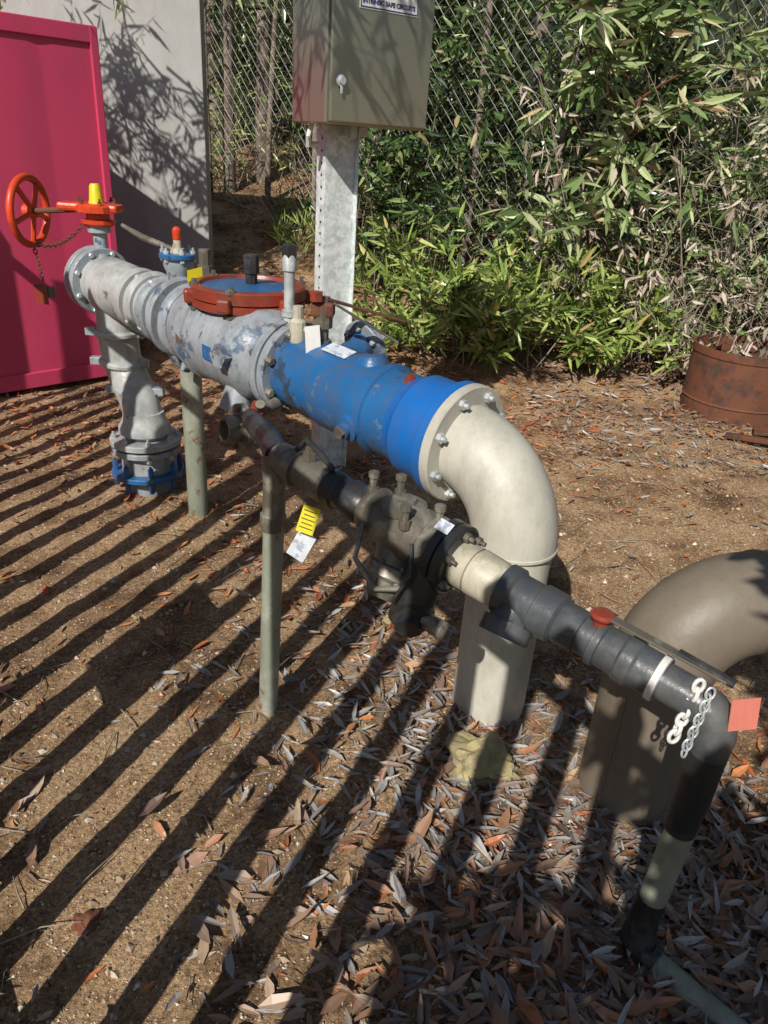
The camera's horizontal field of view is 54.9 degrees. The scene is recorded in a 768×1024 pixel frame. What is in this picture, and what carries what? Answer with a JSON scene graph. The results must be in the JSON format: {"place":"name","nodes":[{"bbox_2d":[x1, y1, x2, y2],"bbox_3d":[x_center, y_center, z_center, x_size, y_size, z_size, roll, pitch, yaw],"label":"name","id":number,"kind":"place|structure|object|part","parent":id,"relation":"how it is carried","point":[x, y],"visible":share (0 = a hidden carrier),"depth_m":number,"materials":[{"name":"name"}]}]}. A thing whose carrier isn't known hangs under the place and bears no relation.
{"place":"outdoors","nodes":[
{"label":"outdoors","id":0,"kind":"place"},
{"bbox_2d":[0,122,767,1023],"bbox_3d":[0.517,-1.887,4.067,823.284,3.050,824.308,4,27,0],"label":"ground","id":1,"kind":"structure","parent":0,"point":[124,800],"depth_m":2.48,"materials":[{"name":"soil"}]},
{"bbox_2d":[0,11,117,392],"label":"shipping container","id":2,"kind":"object","parent":1,"relation":"on","point":[53,136],"visible":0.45,"depth_m":4.47,"materials":[{"name":"metal"}]},
{"bbox_2d":[0,0,135,24],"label":"overhanging gum tree","id":3,"kind":"object","parent":1,"relation":"on","point":[119,2],"visible":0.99,"depth_m":4.59,"materials":[{"name":"green plant"}]},
{"bbox_2d":[71,908,100,937],"bbox_3d":[-0.666,0.922,1.651,0.068,0.048,0.070,-6,28,-19],"label":"leaf","id":4,"kind":"object","parent":1,"relation":"on","point":[88,918],"visible":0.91,"depth_m":1.64,"materials":[{"name":"plant"}]},
{"bbox_2d":[0,0,213,273],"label":"panel","id":5,"kind":"object","parent":1,"relation":"on","point":[152,54],"visible":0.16,"depth_m":6.19,"materials":[{"name":"white paint"}]},
{"bbox_2d":[84,308,184,496],"bbox_3d":[-1.160,-0.540,3.504,0.340,0.992,0.440,-14,32,-32],"label":"riser pipe","id":6,"kind":"object","parent":1,"relation":"on","point":[145,438],"visible":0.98,"depth_m":3.44,"materials":[{"name":"grey metal"}]},
{"bbox_2d":[168,354,207,516],"bbox_3d":[-0.841,-0.306,3.285,0.180,0.810,0.180,4,27,0],"label":"pipe support post","id":7,"kind":"object","parent":1,"relation":"on","point":[193,424],"visible":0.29,"depth_m":3.24,"materials":[{"name":"metal"}]},
{"bbox_2d":[145,253,312,416],"bbox_3d":[-0.505,-0.661,2.800,0.476,0.592,0.870,-18,34,-37],"label":"strainer valve","id":8,"kind":"object","parent":7,"relation":"on","point":[213,325],"visible":0.8,"depth_m":2.66,"materials":[{"name":"grey paint"}]},
{"bbox_2d":[5,173,167,339],"bbox_3d":[-1.211,-1.128,3.261,1.164,0.600,0.385,20,31,29],"label":"gate valve handwheel","id":9,"kind":"object","parent":8,"relation":"attached to","point":[99,274],"visible":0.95,"depth_m":3.26,"materials":[{"name":"grey paint"}]},
{"bbox_2d":[121,223,212,281],"bbox_3d":[-0.868,-1.026,3.019,0.507,0.270,0.155,26,34,37],"label":"air valve","id":10,"kind":"object","parent":8,"relation":"attached to","point":[177,259],"visible":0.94,"depth_m":2.94,"materials":[{"name":"grey paint"}]},
{"bbox_2d":[256,320,474,492],"bbox_3d":[-0.021,-0.367,2.416,0.443,0.388,0.776,-20,35,-39],"label":"blue pipe fitting","id":11,"kind":"object","parent":8,"relation":"attached to","point":[360,389],"visible":0.77,"depth_m":2.27,"materials":[{"name":"paint"}]},
{"bbox_2d":[282,243,296,322],"bbox_3d":[-0.319,-0.744,2.491,0.060,0.305,0.060,4,27,0],"label":"vent pipe stub","id":12,"kind":"object","parent":11,"relation":"attached to","point":[289,259],"visible":0.69,"depth_m":2.46,"materials":[{"name":"metal"}]},
{"bbox_2d":[290,290,403,352],"bbox_3d":[-0.112,-0.631,2.476,0.396,0.216,0.135,-4,28,-16],"label":"ball valve lever","id":13,"kind":"object","parent":11,"relation":"attached to","point":[315,335],"visible":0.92,"depth_m":2.42,"materials":[{"name":"brown metal"}]},
{"bbox_2d":[204,0,213,199],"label":"gum tree","id":14,"kind":"object","parent":1,"relation":"on","point":[210,152],"visible":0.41,"depth_m":8.10,"materials":[{"name":"plant"}]},
{"bbox_2d":[206,0,222,156],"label":"gum tree","id":15,"kind":"object","parent":1,"relation":"on","point":[209,46],"visible":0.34,"depth_m":9.30,"materials":[{"name":"plant"}]},
{"bbox_2d":[222,0,235,192],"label":"gum tree","id":16,"kind":"object","parent":1,"relation":"on","point":[226,16],"visible":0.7,"depth_m":8.31,"materials":[{"name":"brown plant"}]},
{"bbox_2d":[212,0,278,203],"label":"gum tree","id":17,"kind":"object","parent":1,"relation":"on","point":[270,114],"visible":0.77,"depth_m":8.10,"materials":[{"name":"plant"}]},
{"bbox_2d":[255,0,271,184],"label":"gum tree","id":18,"kind":"object","parent":1,"relation":"on","point":[267,39],"visible":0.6,"depth_m":8.58,"materials":[{"name":"brown plant"}]},
{"bbox_2d":[252,0,292,39],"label":"gum tree","id":19,"kind":"object","parent":1,"relation":"on","point":[283,13],"visible":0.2,"depth_m":7.16,"materials":[{"name":"green plant"}]},
{"bbox_2d":[206,0,371,202],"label":"dry scrub","id":20,"kind":"object","parent":1,"relation":"on","point":[280,76],"visible":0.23,"depth_m":8.67,"materials":[{"name":"brown plant"}]},
{"bbox_2d":[300,123,310,167],"bbox_3d":[-0.456,-7.301,8.191,2.817,6.787,2.128,-8,29,-22],"label":"gum tree","id":21,"kind":"object","parent":1,"relation":"on","point":[305,153],"visible":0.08,"depth_m":9.56,"materials":[{"name":"plant"}]},
{"bbox_2d":[265,179,450,279],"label":"grass tufts","id":22,"kind":"object","parent":1,"relation":"on","point":[279,231],"visible":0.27,"depth_m":7.61,"materials":[{"name":"green plant"}]},
{"bbox_2d":[292,0,434,466],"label":"control cabinet","id":23,"kind":"object","parent":1,"relation":"on","point":[360,67],"visible":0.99,"depth_m":3.09,"materials":[{"name":"silver metal"}]},
{"bbox_3d":[-0.003,-1.929,2.995,0.484,0.644,0.020,-13,31,-31],"label":"door","id":24,"kind":"part","parent":23,"relation":"part of","materials":[{"name":"silver metal"}]},
{"bbox_2d":[0,176,767,1023],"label":"leaf litter","id":25,"kind":"object","parent":1,"relation":"on","point":[682,936],"visible":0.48,"depth_m":1.84,"materials":[{"name":"brown plant"}]},
{"bbox_2d":[381,614,390,623],"bbox_3d":[0.030,0.408,2.773,0.098,0.058,0.071,4,27,0],"label":"rock","id":26,"kind":"object","parent":1,"relation":"on","point":[386,620],"visible":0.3,"depth_m":2.76,"materials":[{"name":"beige stone"}]},
{"bbox_2d":[364,0,449,219],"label":"gum tree","id":27,"kind":"object","parent":1,"relation":"on","point":[376,137],"visible":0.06,"depth_m":8.04,"materials":[{"name":"plant"}]},
{"bbox_2d":[445,731,521,787],"bbox_3d":[0.284,0.717,2.125,0.221,0.155,0.171,4,27,0],"label":"rock","id":28,"kind":"object","parent":1,"relation":"on","point":[486,755],"visible":0.84,"depth_m":2.08,"materials":[{"name":"beige stone"}]},
{"bbox_2d":[206,0,767,337],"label":"forest understorey","id":29,"kind":"object","parent":1,"relation":"on","point":[493,56],"visible":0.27,"depth_m":6.92,"materials":[{"name":"green plant"}]},
{"bbox_2d":[206,0,767,370],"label":"chain link fence","id":30,"kind":"object","parent":1,"relation":"on","point":[563,137],"visible":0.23,"depth_m":6.37,"materials":[{"name":"metal"}]},
{"bbox_2d":[302,0,672,306],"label":"dark bush","id":31,"kind":"object","parent":1,"relation":"on","point":[405,146],"visible":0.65,"depth_m":6.31,"materials":[{"name":"green plant"}]},
{"bbox_2d":[419,383,558,725],"bbox_3d":[0.318,0.190,2.234,0.381,1.108,0.356,26,34,37],"label":"pipe elbow riser","id":32,"kind":"object","parent":1,"relation":"on","point":[479,456],"visible":0.91,"depth_m":2.04,"materials":[{"name":"beige paint"}]},
{"bbox_2d":[218,403,760,1023],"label":"bypass pipe","id":33,"kind":"object","parent":1,"relation":"on","point":[420,561],"visible":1,"depth_m":1.59,"materials":[{"name":"black metal"}]},
{"bbox_2d":[218,0,767,184],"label":"distant forest","id":34,"kind":"object","parent":1,"relation":"on","point":[724,15],"depth_m":11.32,"materials":[{"name":"green plant"}]},
{"bbox_2d":[457,0,559,268],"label":"gum tree","id":35,"kind":"object","parent":1,"relation":"on","point":[483,62],"visible":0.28,"depth_m":6.69,"materials":[{"name":"brown plant"}]},
{"bbox_2d":[516,0,550,263],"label":"gum tree","id":36,"kind":"object","parent":1,"relation":"on","point":[541,34],"visible":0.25,"depth_m":6.73,"materials":[{"name":"plant"}]},
{"bbox_2d":[352,200,752,379],"bbox_3d":[1.172,-1.756,5.899,3.309,1.223,2.183,4,27,0],"label":"wattle shrub","id":37,"kind":"object","parent":1,"relation":"on","point":[465,303],"visible":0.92,"depth_m":5.61,"materials":[{"name":"green plant"}]},
{"bbox_2d":[472,37,767,381],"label":"dry brush","id":38,"kind":"object","parent":1,"relation":"on","point":[740,307],"visible":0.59,"depth_m":5.36,"materials":[{"name":"green plant"}]},
{"bbox_2d":[474,0,767,333],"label":"sapling tree","id":39,"kind":"object","parent":1,"relation":"on","point":[602,35],"visible":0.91,"depth_m":5.10,"materials":[{"name":"green plant"}]},
{"bbox_2d":[550,0,767,358],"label":"gum shrub","id":40,"kind":"object","parent":1,"relation":"on","point":[761,73],"visible":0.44,"depth_m":5.51,"materials":[{"name":"green plant"}]},
{"bbox_2d":[577,549,767,827],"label":"curved pipe","id":41,"kind":"object","parent":1,"relation":"on","point":[712,611],"visible":0.73,"depth_m":1.83,"materials":[{"name":"beige metal"}]},
{"bbox_2d":[643,5,709,286],"bbox_3d":[2.972,-5.037,6.501,2.055,6.365,3.158,-14,32,-31],"label":"gum tree","id":42,"kind":"object","parent":1,"relation":"on","point":[693,47],"visible":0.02,"depth_m":6.84,"materials":[{"name":"plant"}]},
{"bbox_2d":[680,334,767,426],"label":"rusty drum","id":43,"kind":"object","parent":1,"relation":"on","point":[720,383],"visible":0.94,"depth_m":5.08,"materials":[{"name":"metal"}]},
{"bbox_2d":[724,426,767,444],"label":"rusty scrap plate","id":44,"kind":"object","parent":1,"relation":"on","point":[760,430],"visible":1,"depth_m":4.81,"materials":[{"name":"metal"}]}
]}

